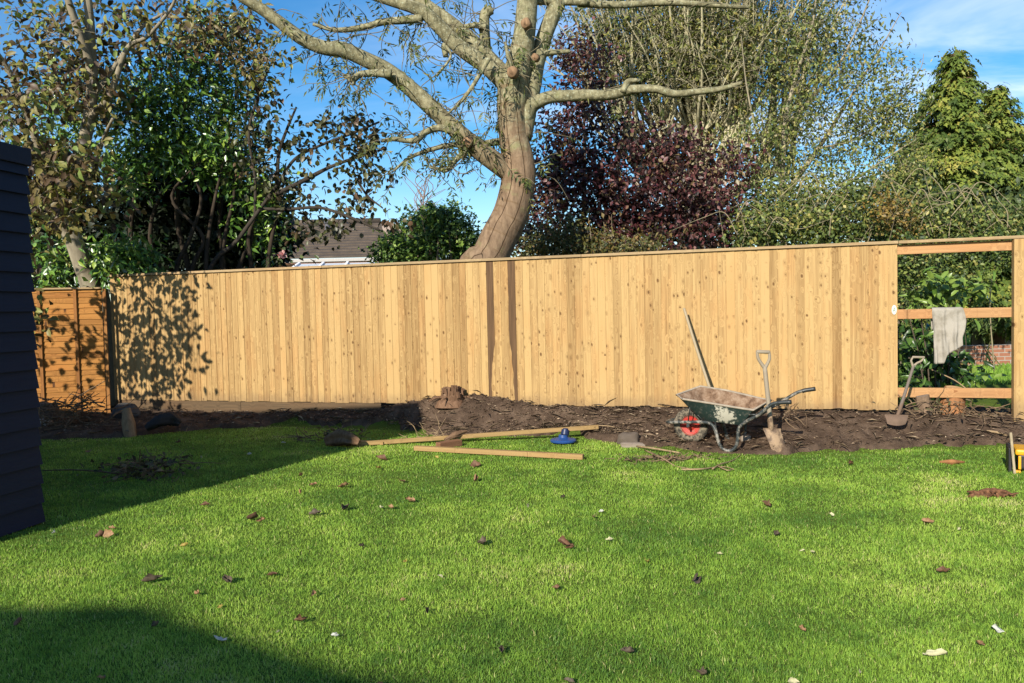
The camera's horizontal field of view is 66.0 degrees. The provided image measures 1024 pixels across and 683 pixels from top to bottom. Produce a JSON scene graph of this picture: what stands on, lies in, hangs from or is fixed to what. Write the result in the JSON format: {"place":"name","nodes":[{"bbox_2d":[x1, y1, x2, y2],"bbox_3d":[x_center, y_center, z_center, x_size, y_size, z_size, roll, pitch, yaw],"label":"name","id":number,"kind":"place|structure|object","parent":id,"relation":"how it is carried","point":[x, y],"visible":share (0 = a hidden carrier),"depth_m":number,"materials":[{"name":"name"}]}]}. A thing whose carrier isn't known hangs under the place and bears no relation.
{"place":"outdoors","nodes":[
{"label":"outdoors","id":0,"kind":"place"},
{"bbox_2d":[0,328,1023,682],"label":"lawn ground","id":1,"kind":"structure","parent":0,"point":[686,590],"depth_m":4.81,"materials":[{"name":"green plant"}]},
{"bbox_2d":[13,617,21,625],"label":"fallen leaf","id":2,"kind":"object","parent":1,"relation":"on","point":[17,620],"visible":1,"depth_m":4.00,"materials":[{"name":"plant"}]},
{"bbox_2d":[0,141,44,536],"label":"garden building","id":3,"kind":"structure","parent":1,"relation":"on","point":[21,493],"depth_m":5.86,"materials":[{"name":"black paint"}]},
{"bbox_2d":[37,401,59,419],"bbox_3d":[-6.759,1.049,11.439,0.342,0.359,0.242,-1,2,0],"label":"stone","id":4,"kind":"object","parent":1,"relation":"on","point":[49,414],"visible":0.23,"depth_m":11.36,"materials":[{"name":"stone"}]},
{"bbox_2d":[42,457,132,474],"bbox_3d":[-4.139,1.278,7.907,0.857,0.032,0.818,-3,3,-41],"label":"bare stick","id":5,"kind":"object","parent":1,"relation":"on","point":[83,470],"visible":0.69,"depth_m":7.86,"materials":[{"name":"brown wood"}]},
{"bbox_2d":[95,529,103,537],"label":"fallen leaf","id":6,"kind":"object","parent":1,"relation":"on","point":[100,533],"visible":0.98,"depth_m":5.61,"materials":[{"name":"brown plant"}]},
{"bbox_2d":[103,529,113,537],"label":"fallen leaf","id":7,"kind":"object","parent":1,"relation":"on","point":[108,533],"visible":1,"depth_m":5.62,"materials":[{"name":"beige plant"}]},
{"bbox_2d":[111,403,140,418],"bbox_3d":[-5.671,1.047,11.556,0.428,0.291,0.270,-1,2,0],"label":"grey boulder","id":8,"kind":"object","parent":1,"relation":"on","point":[131,406],"visible":0.45,"depth_m":11.50,"materials":[{"name":"stone"}]},
{"bbox_2d":[77,445,222,486],"bbox_3d":[-3.636,1.184,7.843,1.231,0.368,1.204,-1,2,0],"label":"cut branch","id":9,"kind":"object","parent":1,"relation":"on","point":[144,470],"visible":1,"depth_m":7.69,"materials":[{"name":"green plant"}]},
{"bbox_2d":[141,573,161,581],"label":"fallen leaf","id":10,"kind":"object","parent":1,"relation":"on","point":[148,577],"visible":1,"depth_m":4.59,"materials":[{"name":"plant"}]},
{"bbox_2d":[0,0,303,406],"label":"magnolia tree","id":11,"kind":"object","parent":1,"relation":"on","point":[62,182],"visible":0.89,"depth_m":11.56,"materials":[{"name":"green plant"}]},
{"bbox_2d":[151,620,158,626],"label":"fallen leaf","id":12,"kind":"object","parent":1,"relation":"on","point":[154,623],"visible":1,"depth_m":3.92,"materials":[{"name":"brown plant"}]},
{"bbox_2d":[4,0,318,399],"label":"laurel bush","id":13,"kind":"object","parent":1,"relation":"on","point":[124,256],"visible":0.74,"depth_m":13.14,"materials":[{"name":"green plant"}]},
{"bbox_2d":[266,244,318,266],"bbox_3d":[-3.387,-1.221,11.913,0.934,0.525,0.301,-1,2,0],"label":"pink rose","id":14,"kind":"object","parent":13,"relation":"attached to","point":[282,254],"visible":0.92,"depth_m":11.93,"materials":[{"name":"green plant"}]},
{"bbox_2d":[29,125,325,294],"bbox_3d":[-7.148,-1.714,15.324,7.086,5.281,2.654,-1,2,0],"label":"holly hedge","id":15,"kind":"object","parent":1,"relation":"on","point":[164,220],"visible":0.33,"depth_m":14.80,"materials":[{"name":"green plant"}]},
{"bbox_2d":[214,635,226,640],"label":"fallen leaf","id":16,"kind":"object","parent":1,"relation":"on","point":[219,638],"visible":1,"depth_m":3.74,"materials":[{"name":"plant"}]},
{"bbox_2d":[222,574,231,582],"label":"fallen leaf","id":17,"kind":"object","parent":1,"relation":"on","point":[226,578],"visible":1,"depth_m":4.57,"materials":[{"name":"plant"}]},
{"bbox_2d":[246,512,257,518],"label":"fallen leaf","id":18,"kind":"object","parent":1,"relation":"on","point":[253,515],"visible":1,"depth_m":5.97,"materials":[{"name":"brown plant"}]},
{"bbox_2d":[294,614,306,620],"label":"fallen leaf","id":19,"kind":"object","parent":1,"relation":"on","point":[299,617],"visible":1,"depth_m":3.95,"materials":[{"name":"brown plant"}]},
{"bbox_2d":[208,54,416,269],"bbox_3d":[-3.343,-1.852,12.954,3.510,5.471,1.547,-1,2,0],"label":"snowbell tree","id":20,"kind":"object","parent":1,"relation":"on","point":[324,122],"visible":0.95,"depth_m":12.86,"materials":[{"name":"green plant"}]},
{"bbox_2d":[244,218,383,267],"bbox_3d":[-6.712,-1.942,27.709,6.997,5.119,10.460,-1,2,0],"label":"bungalow","id":21,"kind":"object","parent":1,"relation":"on","point":[348,251],"visible":0.23,"depth_m":26.42,"materials":[{"name":"tile"}]},
{"bbox_2d":[309,508,320,514],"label":"fallen leaf","id":22,"kind":"object","parent":1,"relation":"on","point":[314,511],"visible":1,"depth_m":6.06,"materials":[{"name":"beige plant"}]},
{"bbox_2d":[277,419,383,441],"bbox_3d":[-2.239,1.110,9.792,1.287,0.297,0.802,-1,2,0],"label":"brushwood","id":23,"kind":"object","parent":1,"relation":"on","point":[299,437],"visible":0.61,"depth_m":9.79,"materials":[{"name":"brown plant"}]},
{"bbox_2d":[324,429,360,445],"bbox_3d":[-1.958,1.123,9.238,0.508,0.214,0.224,0,3,31],"label":"rotten log","id":24,"kind":"object","parent":1,"relation":"on","point":[338,437],"visible":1,"depth_m":9.16,"materials":[{"name":"brown wood"}]},
{"bbox_2d":[338,482,348,486],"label":"fallen leaf","id":25,"kind":"object","parent":1,"relation":"on","point":[343,484],"visible":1,"depth_m":7.00,"materials":[{"name":"brown plant"}]},
{"bbox_2d":[341,503,349,509],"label":"fallen leaf","id":26,"kind":"object","parent":1,"relation":"on","point":[344,507],"visible":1,"depth_m":6.22,"materials":[{"name":"black plant"}]},
{"bbox_2d":[376,454,386,459],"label":"fallen leaf","id":27,"kind":"object","parent":1,"relation":"on","point":[383,456],"visible":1,"depth_m":8.27,"materials":[{"name":"brown plant"}]},
{"bbox_2d":[382,224,404,240],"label":"distant house","id":28,"kind":"structure","parent":1,"relation":"on","point":[385,229],"depth_m":41.79,"materials":[{"name":"white tile"}]},
{"bbox_2d":[405,496,414,501],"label":"fallen leaf","id":29,"kind":"object","parent":1,"relation":"on","point":[410,499],"visible":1,"depth_m":6.44,"materials":[{"name":"beige plant"}]},
{"bbox_2d":[358,190,485,262],"bbox_3d":[-1.554,-1.078,15.349,2.718,3.758,2.252,-1,2,0],"label":"cypress bush","id":30,"kind":"object","parent":1,"relation":"on","point":[437,233],"visible":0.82,"depth_m":14.99,"materials":[{"name":"green plant"}]},
{"bbox_2d":[400,414,443,442],"bbox_3d":[-1.036,1.058,9.567,0.561,0.287,0.765,-3,3,-36],"label":"dry straw","id":31,"kind":"object","parent":1,"relation":"on","point":[427,431],"visible":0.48,"depth_m":9.65,"materials":[{"name":"beige plant"}]},
{"bbox_2d":[400,164,445,214],"bbox_3d":[-3.737,-3.805,33.799,1.985,7.735,1.034,-1,2,0],"label":"bare tree","id":32,"kind":"object","parent":1,"relation":"on","point":[423,194],"visible":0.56,"depth_m":33.76,"materials":[{"name":"brown plant"}]},
{"bbox_2d":[436,439,461,446],"bbox_3d":[-0.719,1.171,9.001,0.316,0.075,0.090,-3,3,-41],"label":"wood block","id":33,"kind":"object","parent":1,"relation":"on","point":[453,443],"depth_m":8.97,"materials":[{"name":"brown wood"}]},
{"bbox_2d":[181,0,757,259],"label":"ash tree","id":34,"kind":"object","parent":1,"relation":"on","point":[516,78],"visible":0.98,"depth_m":11.56,"materials":[{"name":"brown plant"}]},
{"bbox_2d":[470,460,480,466],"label":"fallen leaf","id":35,"kind":"object","parent":1,"relation":"on","point":[474,463],"visible":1,"depth_m":7.85,"materials":[{"name":"brown plant"}]},
{"bbox_2d":[354,425,598,445],"bbox_3d":[-0.406,1.114,9.360,2.897,0.151,0.050,-1,2,-4],"label":"timber batten","id":36,"kind":"object","parent":1,"relation":"on","point":[476,435],"visible":0.76,"depth_m":9.34,"materials":[{"name":"brown wood"}]},
{"bbox_2d":[444,430,466,440],"bbox_3d":[-0.663,1.110,9.287,0.303,0.122,0.083,-2,2,-24],"label":"bark chunk","id":37,"kind":"object","parent":36,"relation":"on","point":[454,434],"visible":0.95,"depth_m":9.26,"materials":[{"name":"brown wood"}]},
{"bbox_2d":[477,535,485,544],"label":"fallen leaf","id":38,"kind":"object","parent":1,"relation":"on","point":[482,540],"visible":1,"depth_m":5.21,"materials":[{"name":"grey plant"}]},
{"bbox_2d":[414,445,583,459],"bbox_3d":[-0.177,1.188,8.467,1.973,0.052,0.065,0,2,23],"label":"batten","id":39,"kind":"object","parent":1,"relation":"on","point":[577,456],"visible":1,"depth_m":8.41,"materials":[{"name":"brown wood"}]},
{"bbox_2d":[550,428,575,443],"bbox_3d":[0.594,1.083,9.152,0.304,0.153,0.304,-1,2,0],"label":"blue plastic base","id":40,"kind":"object","parent":1,"relation":"on","point":[563,438],"visible":1,"depth_m":9.10,"materials":[{"name":"blue plastic"}]},
{"bbox_2d":[558,535,572,544],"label":"fallen leaf","id":41,"kind":"object","parent":1,"relation":"on","point":[562,539],"visible":0.96,"depth_m":5.14,"materials":[{"name":"brown plant"}]},
{"bbox_2d":[564,677,574,682],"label":"fallen leaf","id":42,"kind":"object","parent":1,"relation":"on","point":[570,680],"visible":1,"depth_m":3.24,"materials":[{"name":"plant"}]},
{"bbox_2d":[512,206,685,256],"bbox_3d":[1.445,-0.771,13.548,3.107,3.140,1.546,-1,2,0],"label":"bush","id":43,"kind":"object","parent":1,"relation":"on","point":[566,244],"visible":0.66,"depth_m":13.34,"materials":[{"name":"green plant"}]},
{"bbox_2d":[620,646,634,652],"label":"fallen leaf","id":44,"kind":"object","parent":1,"relation":"on","point":[629,649],"visible":1,"depth_m":3.50,"materials":[{"name":"brown plant"}]},
{"bbox_2d":[620,442,644,447],"bbox_3d":[1.348,1.159,8.803,0.276,0.079,0.148,-1,2,0],"label":"stone","id":45,"kind":"object","parent":1,"relation":"on","point":[627,444],"visible":0.68,"depth_m":8.75,"materials":[{"name":"grey stone"}]},
{"bbox_2d":[510,12,773,256],"bbox_3d":[2.240,-2.632,14.361,5.205,6.644,2.655,-1,2,0],"label":"purple plum tree","id":46,"kind":"object","parent":1,"relation":"on","point":[643,213],"visible":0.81,"depth_m":14.19,"materials":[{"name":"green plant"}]},
{"bbox_2d":[636,445,679,452],"bbox_3d":[1.549,1.151,8.441,0.047,0.028,0.584,-3,3,-40],"label":"pale stick","id":47,"kind":"object","parent":1,"relation":"on","point":[656,448],"visible":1,"depth_m":8.42,"materials":[{"name":"beige wood"}]},
{"bbox_2d":[603,450,727,464],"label":"torn turf","id":48,"kind":"structure","parent":1,"relation":"on","point":[654,456],"depth_m":7.97,"materials":[{"name":"brown plant"}]},
{"bbox_2d":[644,450,740,470],"bbox_3d":[1.727,1.182,7.856,1.008,0.033,0.942,0,2,21],"label":"torn root","id":49,"kind":"object","parent":1,"relation":"on","point":[718,466],"visible":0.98,"depth_m":7.47,"materials":[{"name":"brown wood"}]},
{"bbox_2d":[692,573,700,583],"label":"fallen leaf","id":50,"kind":"object","parent":1,"relation":"on","point":[696,579],"visible":1,"depth_m":4.39,"materials":[{"name":"plant"}]},
{"bbox_2d":[696,667,706,674],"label":"fallen leaf","id":51,"kind":"object","parent":1,"relation":"on","point":[702,671],"visible":1,"depth_m":3.27,"materials":[{"name":"brown plant"}]},
{"bbox_2d":[536,0,912,248],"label":"pollard willow","id":52,"kind":"object","parent":1,"relation":"on","point":[693,47],"visible":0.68,"depth_m":16.08,"materials":[{"name":"green plant"}]},
{"bbox_2d":[762,498,770,505],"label":"fallen leaf","id":53,"kind":"object","parent":1,"relation":"on","point":[767,503],"visible":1,"depth_m":5.99,"materials":[{"name":"brown plant"}]},
{"bbox_2d":[513,159,1023,282],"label":"dark hedge","id":54,"kind":"object","parent":1,"relation":"on","point":[1007,189],"visible":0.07,"depth_m":17.79,"materials":[{"name":"green plant"}]},
{"bbox_2d":[787,677,799,682],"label":"fallen leaf","id":55,"kind":"object","parent":1,"relation":"on","point":[792,680],"visible":1,"depth_m":3.20,"materials":[{"name":"yellow plant"}]},
{"bbox_2d":[715,0,953,246],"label":"birch tree","id":56,"kind":"object","parent":1,"relation":"on","point":[782,143],"visible":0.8,"depth_m":15.28,"materials":[{"name":"green plant"}]},
{"bbox_2d":[674,157,1023,370],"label":"tangled hedge","id":57,"kind":"object","parent":1,"relation":"on","point":[819,229],"visible":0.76,"depth_m":13.16,"materials":[{"name":"green plant"}]},
{"bbox_2d":[853,181,927,378],"bbox_3d":[6.174,-0.924,12.728,1.273,3.280,1.023,-2,2,-23],"label":"bush","id":58,"kind":"object","parent":1,"relation":"on","point":[892,216],"visible":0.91,"depth_m":12.58,"materials":[{"name":"green plant"}]},
{"bbox_2d":[915,394,933,413],"bbox_3d":[4.711,0.750,9.017,0.210,0.323,0.198,-1,2,0],"label":"tree stump","id":59,"kind":"object","parent":1,"relation":"on","point":[922,406],"visible":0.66,"depth_m":8.94,"materials":[{"name":"brown wood"}]},
{"bbox_2d":[921,518,933,522],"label":"fallen leaf","id":60,"kind":"object","parent":1,"relation":"on","point":[927,520],"visible":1,"depth_m":5.47,"materials":[{"name":"beige plant"}]},
{"bbox_2d":[845,46,1023,338],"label":"conifer","id":61,"kind":"object","parent":1,"relation":"on","point":[959,89],"visible":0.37,"depth_m":18.89,"materials":[{"name":"green plant"}]},
{"bbox_2d":[923,648,946,655],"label":"fallen leaf","id":62,"kind":"object","parent":1,"relation":"on","point":[939,651],"visible":1,"depth_m":3.40,"materials":[{"name":"yellow plant"}]},
{"bbox_2d":[936,566,949,571],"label":"fallen leaf","id":63,"kind":"object","parent":1,"relation":"on","point":[942,568],"visible":1,"depth_m":4.44,"materials":[{"name":"brown plant"}]},
{"bbox_2d":[878,218,1020,380],"bbox_3d":[7.029,-0.662,12.608,3.265,2.726,1.584,-1,2,0],"label":"ivy hedge","id":64,"kind":"object","parent":1,"relation":"on","point":[912,261],"visible":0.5,"depth_m":12.52,"materials":[{"name":"green plant"}]},
{"bbox_2d":[939,459,964,464],"bbox_3d":[4.193,1.137,7.484,0.238,0.057,0.107,-1,2,0],"label":"bark slab","id":65,"kind":"object","parent":1,"relation":"on","point":[951,461],"depth_m":7.46,"materials":[{"name":"orange wood"}]},
{"bbox_2d":[897,267,1007,401],"bbox_3d":[5.481,-0.040,10.100,1.508,1.819,1.304,-1,2,0],"label":"rhododendron","id":66,"kind":"object","parent":1,"relation":"on","point":[935,292],"visible":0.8,"depth_m":9.93,"materials":[{"name":"green plant"}]},
{"bbox_2d":[899,82,1023,344],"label":"conifer","id":67,"kind":"object","parent":1,"relation":"on","point":[1011,130],"visible":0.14,"depth_m":18.86,"materials":[{"name":"green plant"}]},
{"bbox_2d":[919,344,1010,368],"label":"brick wall","id":68,"kind":"structure","parent":1,"relation":"on","point":[1002,352],"depth_m":15.23,"materials":[{"name":"red brick"}]},
{"bbox_2d":[976,640,984,644],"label":"fallen leaf","id":69,"kind":"object","parent":1,"relation":"on","point":[980,642],"visible":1,"depth_m":3.51,"materials":[{"name":"brown plant"}]},
{"bbox_2d":[963,297,1010,366],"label":"garden perennials","id":70,"kind":"object","parent":1,"relation":"on","point":[984,323],"visible":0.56,"depth_m":14.64,"materials":[{"name":"green plant"}]},
{"bbox_2d":[971,330,1010,344],"bbox_3d":[12.874,-0.888,19.980,2.495,2.529,0.085,-1,2,0],"label":"slat fence","id":71,"kind":"object","parent":1,"relation":"on","point":[976,342],"visible":0.06,"depth_m":20.03,"materials":[{"name":"grey wood"}]},
{"bbox_2d":[966,487,1018,498],"bbox_3d":[3.760,1.198,6.199,0.380,0.084,0.154,-1,2,0],"label":"rotten wood","id":72,"kind":"object","parent":1,"relation":"on","point":[990,492],"visible":0.94,"depth_m":6.19,"materials":[{"name":"brown wood"}]},
{"bbox_2d":[992,624,1004,632],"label":"fallen leaf","id":73,"kind":"object","parent":1,"relation":"on","point":[996,628],"visible":1,"depth_m":3.66,"materials":[{"name":"white plant"}]},
{"bbox_2d":[1009,432,1015,473],"bbox_3d":[4.441,0.989,6.995,0.021,0.357,0.077,-1,2,4],"label":"wooden stake","id":74,"kind":"object","parent":1,"relation":"on","point":[1012,454],"visible":1,"depth_m":6.99,"materials":[{"name":"brown wood"}]},
{"bbox_2d":[0,0,1023,299],"label":"sky","id":75,"kind":"structure","parent":0,"point":[992,31],"materials":[{"name":"blue"}]},
{"bbox_2d":[39,393,1023,454],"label":"soil ground","id":76,"kind":"structure","parent":0,"point":[864,423],"depth_m":9.47,"materials":[{"name":"brown soil"}]},
{"bbox_2d":[32,287,110,412],"bbox_3d":[-6.800,0.216,11.883,1.340,2.047,0.080,-2,2,-12],"label":"lap panel fence","id":77,"kind":"object","parent":76,"relation":"on","point":[70,357],"visible":0.64,"depth_m":11.90,"materials":[{"name":"orange wood"}]},
{"bbox_2d":[37,381,141,430],"bbox_3d":[-6.270,0.899,10.991,1.927,0.639,1.390,-3,3,-34],"label":"root pile","id":78,"kind":"object","parent":76,"relation":"on","point":[69,412],"visible":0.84,"depth_m":11.01,"materials":[{"name":"brown plant"}]},
{"bbox_2d":[121,408,136,436],"bbox_3d":[-5.085,1.091,10.465,0.240,0.421,0.163,1,3,45],"label":"split log","id":79,"kind":"object","parent":76,"relation":"on","point":[128,422],"visible":0.96,"depth_m":10.42,"materials":[{"name":"brown wood"}]},
{"bbox_2d":[144,412,181,430],"bbox_3d":[-4.683,1.068,10.570,0.458,0.242,0.180,-3,3,-41],"label":"charred log","id":80,"kind":"object","parent":76,"relation":"on","point":[167,418],"visible":1,"depth_m":10.52,"materials":[{"name":"brown wood"}]},
{"bbox_2d":[428,385,469,407],"bbox_3d":[-0.819,0.719,10.419,0.548,0.296,0.455,-3,3,-44],"label":"tree stump","id":81,"kind":"object","parent":76,"relation":"on","point":[452,396],"visible":0.98,"depth_m":10.30,"materials":[{"name":"brown wood"}]},
{"bbox_2d":[40,395,1022,448],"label":"wood chips","id":82,"kind":"object","parent":76,"relation":"on","point":[589,424],"visible":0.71,"depth_m":9.78,"materials":[{"name":"brown wood"}]},
{"bbox_2d":[42,390,1023,448],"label":"root slivers","id":83,"kind":"object","parent":76,"relation":"on","point":[600,421],"visible":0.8,"depth_m":9.69,"materials":[{"name":"brown wood"}]},
{"bbox_2d":[107,235,1023,421],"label":"board fence","id":84,"kind":"object","parent":76,"relation":"on","point":[603,329],"visible":0.89,"depth_m":10.19,"materials":[{"name":"brown wood"}]},
{"bbox_2d":[931,307,965,363],"bbox_3d":[4.905,-0.069,8.863,0.336,0.634,0.181,-1,2,18],"label":"towel","id":85,"kind":"object","parent":84,"relation":"hanging from","point":[948,325],"visible":1,"depth_m":8.82,"materials":[{"name":"fabric"}]},
{"bbox_2d":[617,432,639,443],"bbox_3d":[1.325,1.121,9.007,0.267,0.192,0.203,-1,2,0],"label":"stone","id":86,"kind":"object","parent":76,"relation":"on","point":[628,436],"visible":0.54,"depth_m":8.92,"materials":[{"name":"grey stone"}]},
{"bbox_2d":[683,308,710,386],"bbox_3d":[2.253,0.294,9.299,0.064,1.392,0.584,-3,3,-40],"label":"long handled tool","id":87,"kind":"object","parent":76,"relation":"on","point":[696,348],"visible":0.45,"depth_m":9.36,"materials":[{"name":"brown wood"}]},
{"bbox_2d":[666,385,815,451],"bbox_3d":[2.407,0.826,8.444,1.536,0.659,0.656,0,2,26],"label":"wheelbarrow","id":88,"kind":"object","parent":76,"relation":"on","point":[707,405],"visible":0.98,"depth_m":8.56,"materials":[{"name":"green paint"}]},
{"bbox_2d":[740,434,750,441],"bbox_3d":[2.544,1.058,8.599,0.111,0.090,0.106,-1,2,0],"label":"stone","id":89,"kind":"object","parent":76,"relation":"on","point":[743,437],"visible":0.75,"depth_m":8.56,"materials":[{"name":"grey stone"}]},
{"bbox_2d":[756,350,784,451],"bbox_3d":[2.694,0.623,8.212,0.306,1.080,0.100,-1,2,0],"label":"garden spade","id":90,"kind":"object","parent":76,"relation":"on","point":[774,436],"visible":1,"depth_m":8.20,"materials":[{"name":"grey wood"}]},
{"bbox_2d":[766,399,809,428],"bbox_3d":[3.164,0.818,9.071,0.572,0.311,0.450,1,3,41],"label":"root tangle","id":91,"kind":"object","parent":76,"relation":"on","point":[788,411],"visible":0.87,"depth_m":9.01,"materials":[{"name":"brown plant"}]},
{"bbox_2d":[885,356,924,425],"bbox_3d":[4.304,0.535,8.635,0.476,0.747,0.108,-2,2,-16],"label":"garden spade","id":92,"kind":"object","parent":76,"relation":"on","point":[897,419],"visible":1,"depth_m":8.64,"materials":[{"name":"brown wood"}]},
{"bbox_2d":[872,387,1000,420],"bbox_3d":[4.777,0.677,8.973,1.474,0.388,0.639,-2,2,-12],"label":"brushwood","id":93,"kind":"object","parent":76,"relation":"on","point":[937,403],"visible":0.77,"depth_m":8.88,"materials":[{"name":"brown plant"}]},
{"bbox_2d":[931,369,965,387],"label":"plant stalk","id":94,"kind":"object","parent":76,"relation":"on","point":[948,377],"visible":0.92,"depth_m":9.17,"materials":[{"name":"brown plant"}]},
{"bbox_2d":[938,385,965,414],"bbox_3d":[5.032,0.711,9.017,0.277,0.407,0.289,-3,3,-36],"label":"tree stump","id":95,"kind":"object","parent":76,"relation":"on","point":[956,410],"visible":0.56,"depth_m":8.92,"materials":[{"name":"brown wood"}]},
{"bbox_2d":[928,398,1023,427],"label":"brushwood","id":96,"kind":"object","parent":76,"relation":"on","point":[995,414],"visible":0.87,"depth_m":8.76,"materials":[{"name":"brown plant"}]},
{"bbox_2d":[987,430,1005,435],"bbox_3d":[5.194,0.981,8.449,0.188,0.056,0.026,0,3,33],"label":"pale stick","id":97,"kind":"object","parent":76,"relation":"on","point":[992,431],"visible":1,"depth_m":8.45,"materials":[{"name":"beige wood"}]},
{"bbox_2d":[937,332,1010,384],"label":"neighbour grass","id":98,"kind":"structure","parent":0,"point":[999,369],"depth_m":13.43,"materials":[{"name":"green plant"}]},
{"bbox_2d":[1006,443,1023,472],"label":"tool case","id":99,"kind":"object","parent":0,"point":[1019,454],"visible":0.86,"depth_m":7.05,"materials":[{"name":"yellow plastic"}]}
]}

